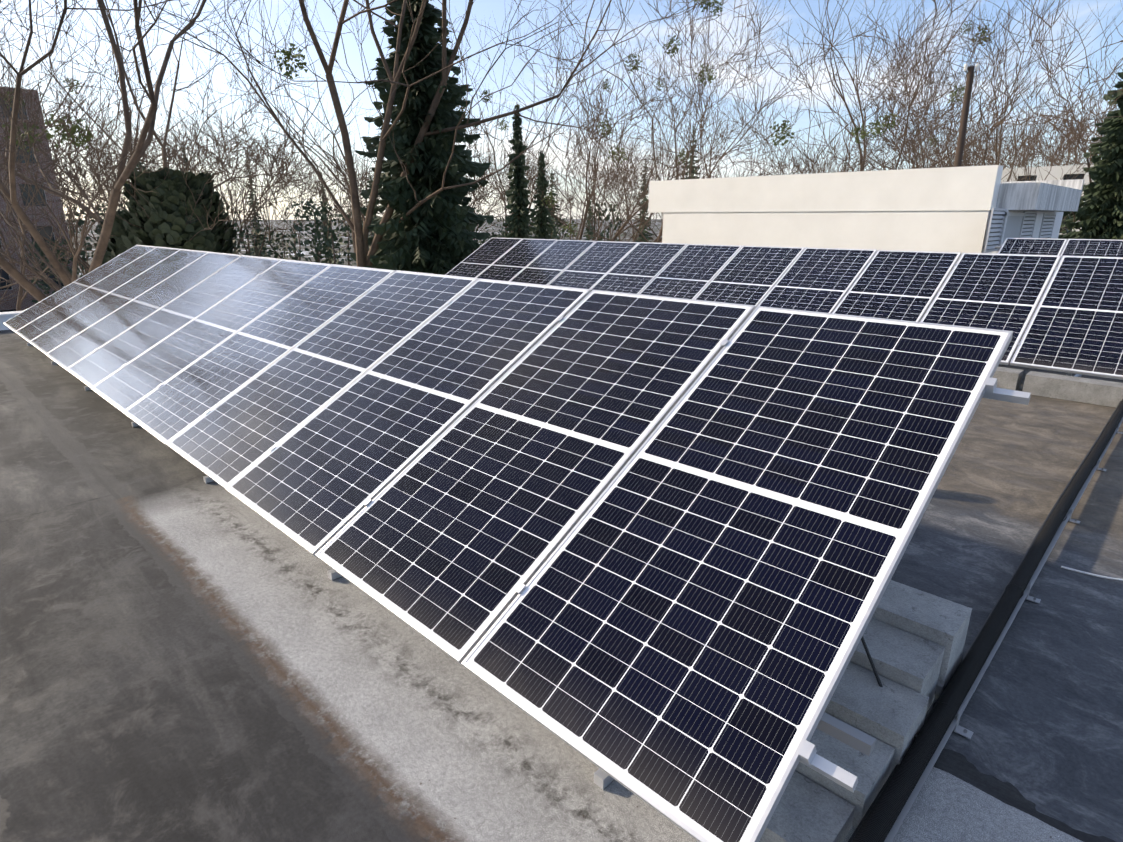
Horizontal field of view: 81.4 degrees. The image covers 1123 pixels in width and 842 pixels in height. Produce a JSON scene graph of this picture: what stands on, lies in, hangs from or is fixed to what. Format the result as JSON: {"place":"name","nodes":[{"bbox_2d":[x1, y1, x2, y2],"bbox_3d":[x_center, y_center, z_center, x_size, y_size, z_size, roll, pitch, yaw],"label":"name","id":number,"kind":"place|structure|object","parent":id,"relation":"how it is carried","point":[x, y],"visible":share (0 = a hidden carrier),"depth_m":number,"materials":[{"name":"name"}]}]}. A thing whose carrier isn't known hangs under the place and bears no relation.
{"place":"outdoors","nodes":[
{"label":"outdoors","id":0,"kind":"place"},
{"bbox_2d":[67,219,662,278],"bbox_3d":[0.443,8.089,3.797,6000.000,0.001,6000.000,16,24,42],"label":"ground","id":1,"kind":"structure","parent":0,"point":[490,230],"depth_m":380.75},
{"bbox_2d":[0,86,77,311],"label":"brick apartment block","id":2,"kind":"structure","parent":1,"relation":"on","point":[9,305],"depth_m":47.56,"materials":[{"name":"brown brick"}]},
{"bbox_2d":[0,0,149,190],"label":"bare trees","id":3,"kind":"object","parent":1,"relation":"on","point":[5,7],"visible":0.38,"depth_m":48.27,"materials":[{"name":"brown plant"}]},
{"bbox_2d":[98,167,238,264],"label":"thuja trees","id":4,"kind":"object","parent":1,"relation":"on","point":[164,225],"visible":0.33,"depth_m":17.86,"materials":[{"name":"green plant"}]},
{"bbox_2d":[0,301,1122,841],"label":"roof deck","id":5,"kind":"structure","parent":1,"relation":"on","point":[188,653],"depth_m":2.76,"materials":[{"name":"grey concrete"}]},
{"bbox_2d":[0,311,22,329],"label":"roof parapet","id":6,"kind":"structure","parent":5,"relation":"on","point":[5,316],"depth_m":11.25,"materials":[{"name":"silver metal"}]},
{"bbox_2d":[24,254,1030,792],"bbox_3d":[-3.244,-0.784,6.545,12.910,1.300,2.124,16,24,42],"label":"mounting rail","id":7,"kind":"object","parent":5,"relation":"on","point":[812,760],"visible":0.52,"depth_m":2.22,"materials":[{"name":"silver metal"}]},
{"bbox_2d":[3,245,1012,841],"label":"solar panels","id":8,"kind":"object","parent":7,"relation":"attached to","point":[683,525],"visible":1,"depth_m":2.88,"materials":[{"name":"glass"}]},
{"bbox_2d":[480,244,1081,376],"bbox_3d":[2.238,-2.345,11.606,12.910,1.270,2.124,16,24,42],"label":"mounting rail","id":9,"kind":"object","parent":5,"relation":"on","point":[1076,375],"visible":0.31,"depth_m":7.93,"materials":[{"name":"silver metal"}]},
{"bbox_2d":[445,237,1122,379],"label":"solar panels","id":10,"kind":"object","parent":9,"relation":"attached to","point":[1075,325],"visible":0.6,"depth_m":9.37,"materials":[{"name":"glass"}]},
{"bbox_2d":[648,165,1002,291],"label":"stair house walls","id":11,"kind":"structure","parent":5,"relation":"on","point":[945,209],"depth_m":18.28,"materials":[{"name":"beige paint"}]},
{"bbox_2d":[984,208,1055,253],"bbox_3d":[12.624,-4.737,17.889,0.060,2.008,7.975,16,24,42],"label":"louvered vent","id":12,"kind":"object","parent":11,"relation":"in","point":[1020,225],"depth_m":16.59,"materials":[{"name":"silver metal"}]},
{"bbox_2d":[996,179,1084,211],"bbox_3d":[12.412,-6.554,18.751,3.250,0.998,6.384,16,24,42],"label":"canopy","id":13,"kind":"object","parent":11,"relation":"on","point":[1054,195],"visible":0.36,"depth_m":16.12,"materials":[{"name":"silver metal"}]},
{"bbox_2d":[759,580,971,841],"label":"concrete blocks","id":14,"kind":"structure","parent":5,"relation":"on","point":[914,639],"depth_m":2.33,"materials":[{"name":"grey concrete"}]},
{"bbox_2d":[816,417,1122,841],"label":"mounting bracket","id":15,"kind":"object","parent":5,"relation":"on","point":[849,735],"visible":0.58,"depth_m":2.40,"materials":[{"name":"metal"}]},
{"bbox_2d":[848,399,1122,841],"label":"cable conduit","id":16,"kind":"object","parent":15,"relation":"on","point":[879,818],"visible":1,"depth_m":2.57,"materials":[{"name":"black"}]},
{"bbox_2d":[992,303,1122,406],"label":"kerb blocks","id":17,"kind":"structure","parent":5,"relation":"on","point":[1087,390],"depth_m":6.95,"materials":[{"name":"grey concrete"}]},
{"bbox_2d":[1061,566,1122,580],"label":"cable","id":18,"kind":"object","parent":5,"relation":"on","point":[1101,576],"visible":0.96,"depth_m":3.53,"materials":[{"name":"white"}]},
{"bbox_3d":[14.175,-2.001,10.452,12.910,1.300,2.124,16,24,42],"label":"mounting","id":19,"kind":"object","parent":5,"relation":"on","visible":0},
{"bbox_2d":[997,238,1122,299],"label":"solar panels","id":20,"kind":"object","parent":19,"relation":"attached to","point":[1079,247],"visible":0.25,"depth_m":14.07,"materials":[{"name":"glass"}]},
{"bbox_2d":[0,0,1122,310],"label":"bare trees","id":21,"kind":"object","parent":1,"relation":"on","point":[136,154],"visible":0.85,"depth_m":24.81,"materials":[{"name":"brown plant"}]},
{"bbox_2d":[0,0,993,236],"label":"mistletoe clumps","id":22,"kind":"object","parent":21,"relation":"attached to","point":[286,73],"visible":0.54,"depth_m":25.43,"materials":[{"name":"green plant"}]},
{"bbox_2d":[19,37,1120,304],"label":"tree belt","id":23,"kind":"object","parent":1,"relation":"on","point":[329,245],"visible":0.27,"depth_m":63.57,"materials":[{"name":"brown plant"}]},
{"bbox_2d":[347,0,1122,274],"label":"spruce trees","id":24,"kind":"object","parent":1,"relation":"on","point":[432,235],"visible":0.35,"depth_m":19.00,"materials":[{"name":"green plant"}]},
{"bbox_2d":[1001,164,1095,234],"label":"building","id":25,"kind":"structure","parent":1,"relation":"on","point":[1056,172],"depth_m":55.35,"materials":[{"name":"white paint"}]},
{"bbox_2d":[0,0,1122,219],"label":"sky","id":26,"kind":"structure","parent":0,"point":[482,10],"materials":[{"name":"blue"}]},
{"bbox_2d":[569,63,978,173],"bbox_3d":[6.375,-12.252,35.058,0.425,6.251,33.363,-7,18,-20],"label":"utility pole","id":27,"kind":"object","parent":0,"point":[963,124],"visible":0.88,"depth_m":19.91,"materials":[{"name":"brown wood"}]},
{"bbox_2d":[982,210,1063,253],"bbox_3d":[12.664,-5.251,19.668,2.530,2.031,8.255,16,24,42],"label":"frame","id":28,"kind":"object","parent":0,"point":[1056,227],"visible":0.19,"depth_m":18.98,"materials":[{"name":"silver metal"}]}
]}

